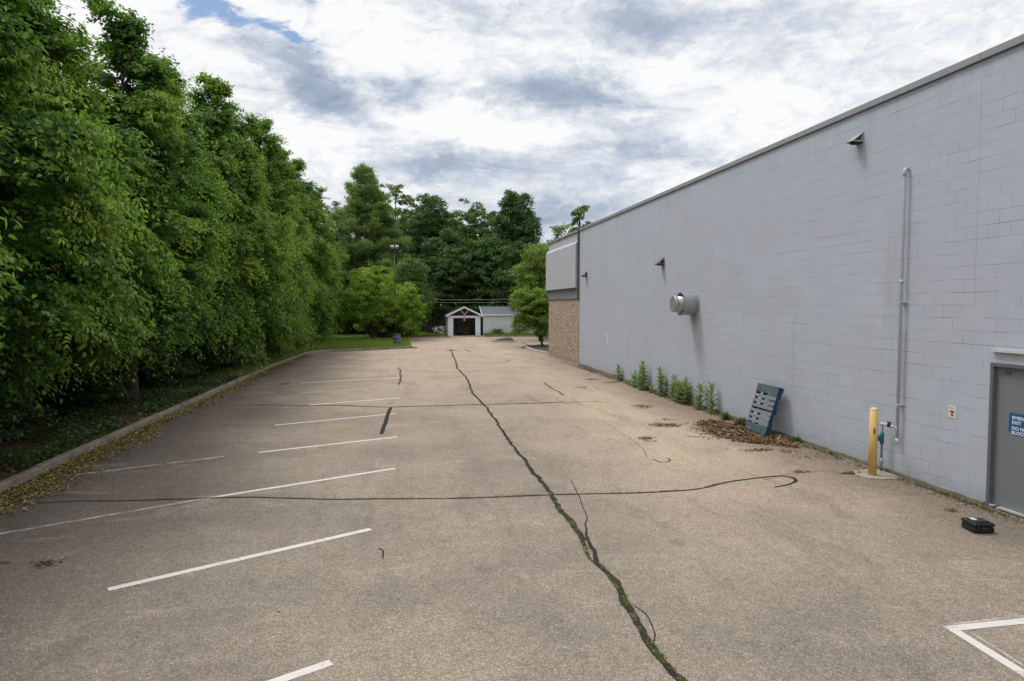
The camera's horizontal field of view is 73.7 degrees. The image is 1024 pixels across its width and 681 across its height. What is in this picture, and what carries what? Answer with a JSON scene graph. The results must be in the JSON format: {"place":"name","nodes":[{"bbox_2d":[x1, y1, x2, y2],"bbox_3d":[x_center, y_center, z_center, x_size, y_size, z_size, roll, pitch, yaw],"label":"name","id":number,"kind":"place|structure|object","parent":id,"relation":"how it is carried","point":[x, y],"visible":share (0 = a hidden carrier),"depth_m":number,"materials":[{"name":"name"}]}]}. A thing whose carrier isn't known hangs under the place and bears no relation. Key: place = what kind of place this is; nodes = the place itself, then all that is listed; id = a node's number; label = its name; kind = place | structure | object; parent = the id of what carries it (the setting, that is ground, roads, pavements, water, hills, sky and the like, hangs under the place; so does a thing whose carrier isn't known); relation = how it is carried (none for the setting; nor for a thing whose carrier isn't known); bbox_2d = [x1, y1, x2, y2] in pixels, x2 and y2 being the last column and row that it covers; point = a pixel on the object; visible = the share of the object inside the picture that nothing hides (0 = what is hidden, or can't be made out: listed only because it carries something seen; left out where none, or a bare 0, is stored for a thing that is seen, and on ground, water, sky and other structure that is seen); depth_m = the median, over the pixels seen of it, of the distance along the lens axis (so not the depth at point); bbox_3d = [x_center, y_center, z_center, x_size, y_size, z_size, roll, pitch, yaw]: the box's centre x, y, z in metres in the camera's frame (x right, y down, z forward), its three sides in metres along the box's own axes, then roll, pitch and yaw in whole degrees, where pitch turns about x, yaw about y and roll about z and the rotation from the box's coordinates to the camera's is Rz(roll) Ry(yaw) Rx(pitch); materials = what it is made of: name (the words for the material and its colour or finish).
{"place":"outdoors","nodes":[
{"label":"outdoors","id":0,"kind":"place"},
{"bbox_2d":[0,346,399,480],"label":"verge","id":1,"kind":"structure","parent":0,"point":[8,474],"depth_m":16.71,"materials":[{"name":"plant"}]},
{"bbox_2d":[0,207,22,348],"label":"linden tree","id":2,"kind":"object","parent":1,"relation":"on","point":[11,259],"visible":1,"depth_m":8.23,"materials":[{"name":"green plant"}]},
{"bbox_2d":[0,409,23,464],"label":"shrub","id":3,"kind":"object","parent":1,"relation":"on","point":[16,433],"visible":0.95,"depth_m":12.87,"materials":[{"name":"green plant"}]},
{"bbox_2d":[0,384,60,436],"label":"shrub","id":4,"kind":"object","parent":1,"relation":"on","point":[25,409],"visible":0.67,"depth_m":15.06,"materials":[{"name":"green plant"}]},
{"bbox_2d":[1,293,62,393],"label":"bush","id":5,"kind":"object","parent":1,"relation":"on","point":[37,388],"visible":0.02,"depth_m":18.27,"materials":[{"name":"green plant"}]},
{"bbox_2d":[32,250,118,396],"bbox_3d":[-16.244,-0.790,23.136,6.777,5.909,5.021,-2,3,-31],"label":"bush","id":6,"kind":"object","parent":1,"relation":"on","point":[36,392],"depth_m":22.32,"materials":[{"name":"green plant"}]},
{"bbox_2d":[0,0,169,425],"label":"linden tree","id":7,"kind":"object","parent":1,"relation":"on","point":[51,145],"visible":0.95,"depth_m":11.93,"materials":[{"name":"green plant"}]},
{"bbox_2d":[31,58,139,398],"bbox_3d":[-15.674,-3.676,22.512,6.996,12.045,7.974,0,3,6],"label":"linden tree","id":8,"kind":"object","parent":1,"relation":"on","point":[119,365],"visible":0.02,"depth_m":22.00,"materials":[{"name":"green plant"}]},
{"bbox_2d":[47,366,139,414],"bbox_3d":[-11.668,1.411,18.962,2.785,1.618,1.927,1,3,20],"label":"shrub","id":9,"kind":"object","parent":1,"relation":"on","point":[90,385],"visible":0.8,"depth_m":18.60,"materials":[{"name":"green plant"}]},
{"bbox_2d":[0,0,193,430],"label":"linden tree","id":10,"kind":"object","parent":1,"relation":"on","point":[61,44],"visible":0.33,"depth_m":15.85,"materials":[{"name":"green plant"}]},
{"bbox_2d":[36,0,234,402],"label":"linden tree","id":11,"kind":"object","parent":1,"relation":"on","point":[144,109],"visible":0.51,"depth_m":20.10,"materials":[{"name":"green plant"}]},
{"bbox_2d":[0,358,286,479],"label":"verge litter","id":12,"kind":"object","parent":1,"relation":"on","point":[12,471],"visible":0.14,"depth_m":16.89,"materials":[{"name":"brown plant"}]},
{"bbox_2d":[0,350,299,470],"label":"ground ivy","id":13,"kind":"object","parent":1,"relation":"on","point":[168,399],"visible":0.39,"depth_m":17.31,"materials":[{"name":"green plant"}]},
{"bbox_2d":[138,347,200,389],"bbox_3d":[-12.209,1.116,24.071,2.047,1.719,2.959,-1,3,-10],"label":"shrub","id":14,"kind":"object","parent":1,"relation":"on","point":[181,369],"visible":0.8,"depth_m":23.71,"materials":[{"name":"green plant"}]},
{"bbox_2d":[95,48,262,383],"bbox_3d":[-13.114,-4.322,25.287,6.224,12.258,7.429,0,3,-1],"label":"linden tree","id":15,"kind":"object","parent":1,"relation":"on","point":[205,326],"visible":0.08,"depth_m":25.13,"materials":[{"name":"green plant"}]},
{"bbox_2d":[172,339,247,378],"bbox_3d":[-12.581,0.817,27.855,3.481,2.023,2.408,-2,4,-40],"label":"shrub","id":16,"kind":"object","parent":1,"relation":"on","point":[205,364],"visible":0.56,"depth_m":27.81,"materials":[{"name":"green plant"}]},
{"bbox_2d":[138,70,304,374],"bbox_3d":[-13.191,-4.843,29.577,7.678,13.822,6.736,0,3,6],"label":"linden tree","id":17,"kind":"object","parent":1,"relation":"on","point":[246,236],"visible":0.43,"depth_m":29.12,"materials":[{"name":"green plant"}]},
{"bbox_2d":[202,334,270,367],"bbox_3d":[-12.977,0.514,31.716,4.003,2.326,2.770,1,3,19],"label":"shrub","id":18,"kind":"object","parent":1,"relation":"on","point":[260,359],"visible":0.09,"depth_m":31.57,"materials":[{"name":"green plant"}]},
{"bbox_2d":[178,109,315,362],"bbox_3d":[-13.991,-5.009,34.467,7.782,13.370,6.396,-1,3,-23],"label":"linden tree","id":19,"kind":"object","parent":1,"relation":"on","point":[242,128],"visible":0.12,"depth_m":34.25,"materials":[{"name":"green plant"}]},
{"bbox_2d":[249,331,276,357],"bbox_3d":[-13.814,0.305,35.840,2.770,2.326,4.003,-1,3,-11],"label":"shrub","id":20,"kind":"object","parent":1,"relation":"on","point":[270,346],"visible":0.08,"depth_m":35.71,"materials":[{"name":"green plant"}]},
{"bbox_2d":[226,116,320,353],"bbox_3d":[-14.586,-5.699,39.361,6.736,14.612,7.678,-1,3,-11],"label":"linden tree","id":21,"kind":"object","parent":1,"relation":"on","point":[288,207],"visible":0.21,"depth_m":38.71,"materials":[{"name":"green plant"}]},
{"bbox_2d":[245,143,331,348],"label":"linden tree","id":22,"kind":"object","parent":1,"relation":"on","point":[315,299],"visible":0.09,"depth_m":44.04,"materials":[{"name":"green plant"}]},
{"bbox_2d":[268,336,308,351],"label":"shrub","id":23,"kind":"object","parent":1,"relation":"on","point":[298,342],"visible":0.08,"depth_m":41.87,"materials":[{"name":"green plant"}]},
{"bbox_2d":[187,334,411,377],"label":"grass","id":24,"kind":"structure","parent":1,"relation":"on","point":[347,341],"depth_m":48.06,"materials":[{"name":"plant"}]},
{"bbox_2d":[274,156,344,343],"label":"linden tree","id":25,"kind":"object","parent":1,"relation":"on","point":[321,263],"visible":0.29,"depth_m":49.51,"materials":[{"name":"green plant"}]},
{"bbox_2d":[303,183,361,340],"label":"linden tree","id":26,"kind":"object","parent":1,"relation":"on","point":[337,322],"visible":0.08,"depth_m":55.82,"materials":[{"name":"green plant"}]},
{"bbox_2d":[337,265,405,337],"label":"tree","id":27,"kind":"object","parent":1,"relation":"on","point":[370,292],"visible":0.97,"depth_m":57.01,"materials":[{"name":"green plant"}]},
{"bbox_2d":[361,305,400,337],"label":"bush","id":28,"kind":"object","parent":1,"relation":"on","point":[390,329],"visible":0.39,"depth_m":59.52,"materials":[{"name":"green plant"}]},
{"bbox_2d":[390,245,398,333],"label":"lamp post","id":29,"kind":"object","parent":1,"relation":"on","point":[392,246],"visible":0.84,"depth_m":57.80,"materials":[{"name":"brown metal"}]},
{"bbox_2d":[393,334,400,343],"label":"blue drum","id":30,"kind":"object","parent":1,"relation":"on","point":[396,338],"visible":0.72,"depth_m":49.88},
{"bbox_2d":[316,324,548,336],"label":"back lawn","id":31,"kind":"structure","parent":0,"point":[459,334],"depth_m":71.48,"materials":[{"name":"green plant"}]},
{"bbox_2d":[327,311,352,332],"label":"thicket","id":32,"kind":"object","parent":31,"relation":"on","point":[342,326],"visible":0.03,"depth_m":74.67,"materials":[{"name":"green plant"}]},
{"bbox_2d":[319,201,363,331],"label":"broadleaf tree","id":33,"kind":"object","parent":31,"relation":"on","point":[333,209],"visible":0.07,"depth_m":76.52,"materials":[{"name":"green plant"}]},
{"bbox_2d":[337,300,379,332],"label":"thicket","id":34,"kind":"object","parent":31,"relation":"on","point":[353,330],"visible":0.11,"depth_m":75.05,"materials":[{"name":"green plant"}]},
{"bbox_2d":[326,161,411,333],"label":"pine tree","id":35,"kind":"object","parent":31,"relation":"on","point":[378,229],"visible":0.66,"depth_m":70.39,"materials":[{"name":"green plant"}]},
{"bbox_2d":[379,183,419,262],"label":"oak tree","id":36,"kind":"object","parent":31,"relation":"on","point":[399,211],"visible":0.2,"depth_m":82.45,"materials":[{"name":"green plant"}]},
{"bbox_2d":[373,316,444,332],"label":"back fence","id":37,"kind":"object","parent":31,"relation":"on","point":[438,321],"visible":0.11,"depth_m":76.62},
{"bbox_2d":[397,206,426,261],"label":"maple tree","id":38,"kind":"object","parent":31,"relation":"on","point":[405,234],"visible":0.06,"depth_m":88.50,"materials":[{"name":"green plant"}]},
{"bbox_2d":[392,266,444,326],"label":"maple tree","id":39,"kind":"object","parent":31,"relation":"on","point":[438,295],"visible":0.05,"depth_m":71.65,"materials":[{"name":"green plant"}]},
{"bbox_2d":[412,327,437,333],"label":"log pile","id":40,"kind":"object","parent":31,"relation":"on","point":[426,329],"visible":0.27,"depth_m":71.60,"materials":[{"name":"brown wood"}]},
{"bbox_2d":[403,192,457,325],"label":"maple tree","id":41,"kind":"object","parent":31,"relation":"on","point":[434,223],"visible":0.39,"depth_m":77.80,"materials":[{"name":"green plant"}]},
{"bbox_2d":[413,227,485,314],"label":"maple tree","id":42,"kind":"object","parent":31,"relation":"on","point":[447,257],"visible":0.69,"depth_m":73.85,"materials":[{"name":"green plant"}]},
{"bbox_2d":[442,306,482,335],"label":"garage","id":43,"kind":"structure","parent":31,"relation":"on","point":[472,318],"depth_m":68.73,"materials":[{"name":"paint"}]},
{"bbox_2d":[453,320,469,333],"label":"stored boxes","id":44,"kind":"object","parent":43,"relation":"in","point":[466,329],"visible":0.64,"depth_m":71.13,"materials":[{"name":"cardboard"}]},
{"bbox_2d":[449,198,497,269],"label":"ash tree","id":45,"kind":"object","parent":31,"relation":"on","point":[473,226],"visible":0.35,"depth_m":84.67,"materials":[{"name":"green plant"}]},
{"bbox_2d":[455,234,515,312],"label":"maple tree","id":46,"kind":"object","parent":31,"relation":"on","point":[488,288],"visible":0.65,"depth_m":74.75,"materials":[{"name":"green plant"}]},
{"bbox_2d":[480,210,501,302],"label":"maple tree","id":47,"kind":"object","parent":31,"relation":"on","point":[489,214],"visible":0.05,"depth_m":88.94,"materials":[{"name":"green plant"}]},
{"bbox_2d":[478,306,533,334],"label":"white shed","id":48,"kind":"structure","parent":31,"relation":"on","point":[496,317],"depth_m":69.35,"materials":[{"name":"wood"}]},
{"bbox_2d":[493,240,536,306],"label":"maple tree","id":49,"kind":"object","parent":31,"relation":"on","point":[511,259],"visible":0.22,"depth_m":72.19,"materials":[{"name":"green plant"}]},
{"bbox_2d":[490,188,542,264],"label":"poplar tree","id":50,"kind":"object","parent":31,"relation":"on","point":[511,218],"visible":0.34,"depth_m":78.13,"materials":[{"name":"green plant"}]},
{"bbox_2d":[568,205,592,232],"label":"young tree","id":51,"kind":"object","parent":31,"relation":"on","point":[581,210],"visible":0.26,"depth_m":72.95,"materials":[{"name":"green plant"}]},
{"bbox_2d":[396,332,548,335],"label":"grass","id":52,"kind":"structure","parent":0,"point":[486,334],"depth_m":67.73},
{"bbox_2d":[0,336,1023,680],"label":"parking lot","id":53,"kind":"structure","parent":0,"point":[820,572],"depth_m":8.53,"materials":[{"name":"asphalt"}]},
{"bbox_2d":[0,498,205,533],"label":"painted line","id":54,"kind":"object","parent":53,"relation":"on","point":[105,515],"visible":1,"depth_m":9.90,"materials":[{"name":"paint"}]},
{"bbox_2d":[57,456,223,476],"bbox_3d":[-6.998,2.384,12.921,2.930,0.001,0.090,-2,4,-36],"label":"painted line","id":55,"kind":"object","parent":53,"relation":"on","point":[145,466],"visible":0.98,"depth_m":12.92,"materials":[{"name":"paint"}]},
{"bbox_2d":[0,385,304,644],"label":"scattered petals","id":56,"kind":"object","parent":53,"relation":"on","point":[141,500],"visible":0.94,"depth_m":11.48,"materials":[{"name":"yellow plant"}]},
{"bbox_2d":[0,354,310,518],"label":"leaf litter","id":57,"kind":"object","parent":53,"relation":"on","point":[37,482],"visible":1,"depth_m":13.82,"materials":[{"name":"plant"}]},
{"bbox_2d":[0,337,411,491],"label":"kerb","id":58,"kind":"structure","parent":53,"relation":"on","point":[42,467],"depth_m":15.84,"materials":[{"name":"concrete"}]},
{"bbox_2d":[108,528,371,590],"bbox_3d":[-3.129,2.618,8.313,3.120,0.001,0.105,-2,4,-39],"label":"painted line","id":59,"kind":"object","parent":53,"relation":"on","point":[224,562],"visible":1,"depth_m":8.15,"materials":[{"name":"paint"}]},
{"bbox_2d":[267,660,333,680],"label":"painted line","id":60,"kind":"object","parent":53,"relation":"on","point":[303,671],"visible":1,"depth_m":5.68,"materials":[{"name":"paint"}]},
{"bbox_2d":[206,468,395,498],"bbox_3d":[-3.509,2.442,11.777,3.315,0.001,0.100,-2,4,-37],"label":"painted line","id":61,"kind":"object","parent":53,"relation":"on","point":[300,483],"visible":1,"depth_m":11.68,"materials":[{"name":"paint"}]},
{"bbox_2d":[259,437,395,452],"bbox_3d":[-3.963,2.279,15.002,3.094,0.001,0.100,-2,3,-33],"label":"painted line","id":62,"kind":"object","parent":53,"relation":"on","point":[327,444],"visible":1,"depth_m":14.97,"materials":[{"name":"paint"}]},
{"bbox_2d":[278,413,395,424],"bbox_3d":[-4.668,2.109,18.343,3.355,0.001,0.100,-2,4,-34],"label":"painted line","id":63,"kind":"object","parent":53,"relation":"on","point":[334,419],"visible":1,"depth_m":18.26,"materials":[{"name":"paint"}]},
{"bbox_2d":[21,402,725,680],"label":"crack moss","id":64,"kind":"object","parent":53,"relation":"on","point":[628,603],"visible":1,"depth_m":7.64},
{"bbox_2d":[380,407,391,433],"bbox_3d":[-3.366,2.106,18.298,0.180,0.001,4.304,0,3,-7],"label":"pavement crack","id":65,"kind":"object","parent":53,"relation":"on","point":[385,422],"visible":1,"depth_m":17.91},
{"bbox_2d":[385,282,426,338],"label":"tree","id":66,"kind":"object","parent":53,"relation":"on","point":[409,311],"visible":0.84,"depth_m":59.78,"materials":[{"name":"green plant"}]},
{"bbox_2d":[387,253,437,337],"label":"fresh green tree","id":67,"kind":"object","parent":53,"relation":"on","point":[414,273],"visible":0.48,"depth_m":64.27,"materials":[{"name":"green plant"}]},
{"bbox_2d":[44,475,796,502],"bbox_3d":[-1.150,2.477,11.027,12.494,0.001,0.794,0,3,-8],"label":"pavement crack","id":68,"kind":"object","parent":53,"relation":"on","point":[795,480],"visible":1,"depth_m":10.82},
{"bbox_2d":[450,349,585,540],"bbox_3d":[-1.863,1.595,28.447,0.474,0.001,39.664,0,3,-8],"label":"pavement crack","id":69,"kind":"object","parent":53,"relation":"on","point":[531,470],"visible":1,"depth_m":13.96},
{"bbox_2d":[29,347,1021,568],"bbox_3d":[-2.718,1.562,28.886,13.590,0.132,45.665,0,3,-9],"label":"leaf debris","id":70,"kind":"object","parent":53,"relation":"on","point":[952,509],"visible":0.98,"depth_m":13.97,"materials":[{"name":"brown plant"}]},
{"bbox_2d":[507,241,548,340],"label":"olive green tree","id":71,"kind":"object","parent":53,"relation":"on","point":[536,267],"visible":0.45,"depth_m":58.65,"materials":[{"name":"green plant"}]},
{"bbox_2d":[524,344,548,353],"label":"bed kerb","id":72,"kind":"structure","parent":53,"relation":"on","point":[535,350],"depth_m":45.89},
{"bbox_2d":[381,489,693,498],"bbox_3d":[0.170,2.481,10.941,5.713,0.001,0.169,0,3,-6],"label":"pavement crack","id":73,"kind":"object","parent":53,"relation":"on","point":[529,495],"visible":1,"depth_m":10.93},
{"bbox_2d":[527,345,548,351],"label":"mulch bed","id":74,"kind":"object","parent":53,"relation":"on","point":[542,348],"visible":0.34,"depth_m":48.07,"materials":[{"name":"soil"}]},
{"bbox_2d":[508,285,548,345],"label":"leaning tree","id":75,"kind":"object","parent":74,"relation":"on","point":[532,308],"visible":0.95,"depth_m":49.31,"materials":[{"name":"green plant"}]},
{"bbox_2d":[542,222,572,253],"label":"olive green tree","id":76,"kind":"object","parent":53,"relation":"on","point":[558,231],"visible":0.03,"depth_m":65.23,"materials":[{"name":"green plant"}]},
{"bbox_2d":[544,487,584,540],"bbox_3d":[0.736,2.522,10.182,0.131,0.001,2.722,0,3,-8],"label":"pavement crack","id":77,"kind":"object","parent":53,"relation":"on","point":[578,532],"visible":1,"depth_m":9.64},
{"bbox_2d":[581,541,593,562],"bbox_3d":[0.949,2.614,8.366,0.129,0.001,0.946,0,3,-8],"label":"pavement crack","id":78,"kind":"object","parent":53,"relation":"on","point":[585,549],"visible":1,"depth_m":8.48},
{"bbox_2d":[582,506,683,680],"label":"pavement crack","id":79,"kind":"object","parent":53,"relation":"on","point":[596,562],"visible":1,"depth_m":7.01,"materials":[{"name":"asphalt"}]},
{"bbox_2d":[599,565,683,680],"bbox_3d":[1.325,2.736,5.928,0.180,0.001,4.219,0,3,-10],"label":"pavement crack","id":80,"kind":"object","parent":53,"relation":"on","point":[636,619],"visible":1,"depth_m":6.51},
{"bbox_2d":[634,360,648,390],"bbox_3d":[4.724,1.244,24.631,0.592,1.099,0.718,1,3,22],"label":"milkweed plant","id":81,"kind":"object","parent":53,"relation":"on","point":[642,372],"visible":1,"depth_m":24.54,"materials":[{"name":"green plant"}]},
{"bbox_2d":[655,366,667,396],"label":"milkweed plant","id":82,"kind":"object","parent":53,"relation":"on","point":[661,377],"visible":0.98,"depth_m":22.94,"materials":[{"name":"green plant"}]},
{"bbox_2d":[666,373,676,397],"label":"milkweed plant","id":83,"kind":"object","parent":53,"relation":"on","point":[672,388],"visible":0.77,"depth_m":21.87,"materials":[{"name":"green plant"}]},
{"bbox_2d":[671,379,684,402],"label":"milkweed plant","id":84,"kind":"object","parent":53,"relation":"on","point":[678,383],"visible":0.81,"depth_m":21.38,"materials":[{"name":"green plant"}]},
{"bbox_2d":[679,377,691,404],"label":"milkweed plant","id":85,"kind":"object","parent":53,"relation":"on","point":[686,392],"visible":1,"depth_m":20.96,"materials":[{"name":"green plant"}]},
{"bbox_2d":[691,382,705,408],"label":"milkweed plant","id":86,"kind":"object","parent":53,"relation":"on","point":[700,396],"visible":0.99,"depth_m":19.97,"materials":[{"name":"green plant"}]},
{"bbox_2d":[703,381,717,413],"bbox_3d":[5.622,1.606,19.225,0.384,0.926,0.422,2,4,40],"label":"milkweed plant","id":87,"kind":"object","parent":53,"relation":"on","point":[712,386],"visible":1,"depth_m":19.21,"materials":[{"name":"green plant"}]},
{"bbox_2d":[682,419,809,449],"bbox_3d":[5.254,2.192,16.170,1.954,0.198,3.908,0,3,-9],"label":"leaf pile","id":88,"kind":"object","parent":53,"relation":"on","point":[721,428],"visible":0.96,"depth_m":15.96,"materials":[{"name":"brown plant"}]},
{"bbox_2d":[745,383,783,435],"bbox_3d":[5.966,1.621,16.172,0.139,1.150,0.950,17,0,-10],"label":"wooden pallet","id":89,"kind":"object","parent":88,"relation":"on","point":[760,408],"visible":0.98,"depth_m":16.07,"materials":[{"name":"blue wood"}]},
{"bbox_2d":[578,366,1023,521],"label":"wall foot weeds","id":90,"kind":"object","parent":53,"relation":"on","point":[948,494],"depth_m":11.32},
{"bbox_2d":[853,469,899,479],"bbox_3d":[6.491,2.419,12.286,0.679,0.042,0.749,0,3,-9],"label":"concrete pad","id":91,"kind":"object","parent":53,"relation":"on","point":[878,476],"visible":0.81,"depth_m":12.16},
{"bbox_2d":[868,407,877,475],"bbox_3d":[6.450,1.808,12.190,0.139,1.233,0.144,0,3,-9],"label":"bollard","id":92,"kind":"object","parent":91,"relation":"on","point":[873,441],"visible":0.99,"depth_m":12.14,"materials":[{"name":"metal"}]},
{"bbox_2d":[878,422,898,470],"bbox_3d":[6.771,1.939,12.368,0.155,0.953,0.479,-1,3,-27],"label":"gas pipe","id":93,"kind":"object","parent":91,"relation":"on","point":[881,436],"visible":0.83,"depth_m":12.45,"materials":[{"name":"metal"}]},
{"bbox_2d":[961,517,994,532],"bbox_3d":[6.306,2.495,9.223,0.281,0.143,0.326,0,3,0],"label":"black case","id":94,"kind":"object","parent":53,"relation":"on","point":[977,524],"visible":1,"depth_m":9.15,"materials":[{"name":"plastic"}]},
{"bbox_2d":[942,615,1023,625],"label":"painted line","id":95,"kind":"object","parent":53,"relation":"on","point":[982,620],"visible":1,"depth_m":6.60,"materials":[{"name":"paint"}]},
{"bbox_2d":[943,618,1023,630],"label":"painted line","id":96,"kind":"object","parent":53,"relation":"on","point":[997,623],"visible":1,"depth_m":6.51,"materials":[{"name":"paint"}]},
{"bbox_2d":[951,630,1023,676],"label":"painted line","id":97,"kind":"object","parent":53,"relation":"on","point":[990,652],"visible":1,"depth_m":5.99,"materials":[{"name":"paint"}]},
{"bbox_2d":[973,633,1023,665],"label":"painted line","id":98,"kind":"object","parent":53,"relation":"on","point":[998,649],"visible":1,"depth_m":6.02,"materials":[{"name":"paint"}]},
{"bbox_2d":[44,0,1023,243],"label":"sky","id":99,"kind":"structure","parent":0,"point":[609,107],"materials":[{"name":"white"}]},
{"bbox_2d":[546,34,1023,516],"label":"grey building","id":100,"kind":"structure","parent":0,"point":[782,258],"depth_m":13.36,"materials":[{"name":"concrete"}]},
{"bbox_2d":[670,291,698,315],"bbox_3d":[5.204,-1.113,20.727,0.689,0.760,0.760,0,3,-9],"label":"exhaust vent","id":101,"kind":"object","parent":100,"relation":"attached to","point":[684,303],"visible":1,"depth_m":20.49,"materials":[{"name":"metal"}]},
{"bbox_2d":[846,132,863,144],"bbox_3d":[6.621,-3.902,13.177,0.219,0.213,0.211,0,3,-9],"label":"wall light","id":102,"kind":"object","parent":100,"relation":"attached to","point":[857,139],"visible":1,"depth_m":13.13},
{"bbox_2d":[895,167,909,438],"bbox_3d":[6.882,-0.642,12.046,0.111,4.781,0.180,0,3,-9],"label":"tall pipe","id":103,"kind":"object","parent":100,"relation":"attached to","point":[901,282],"visible":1,"depth_m":12.02,"materials":[{"name":"metal"}]},
{"bbox_2d":[948,405,955,418],"bbox_3d":[7.111,1.152,11.027,0.007,0.200,0.150,0,3,-9],"label":"wall notice","id":104,"kind":"object","parent":100,"relation":"attached to","point":[952,412],"depth_m":11.02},
{"bbox_2d":[985,362,1023,516],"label":"door","id":105,"kind":"structure","parent":100,"relation":"in","point":[1005,449],"depth_m":10.11,"materials":[{"name":"grey paint"}]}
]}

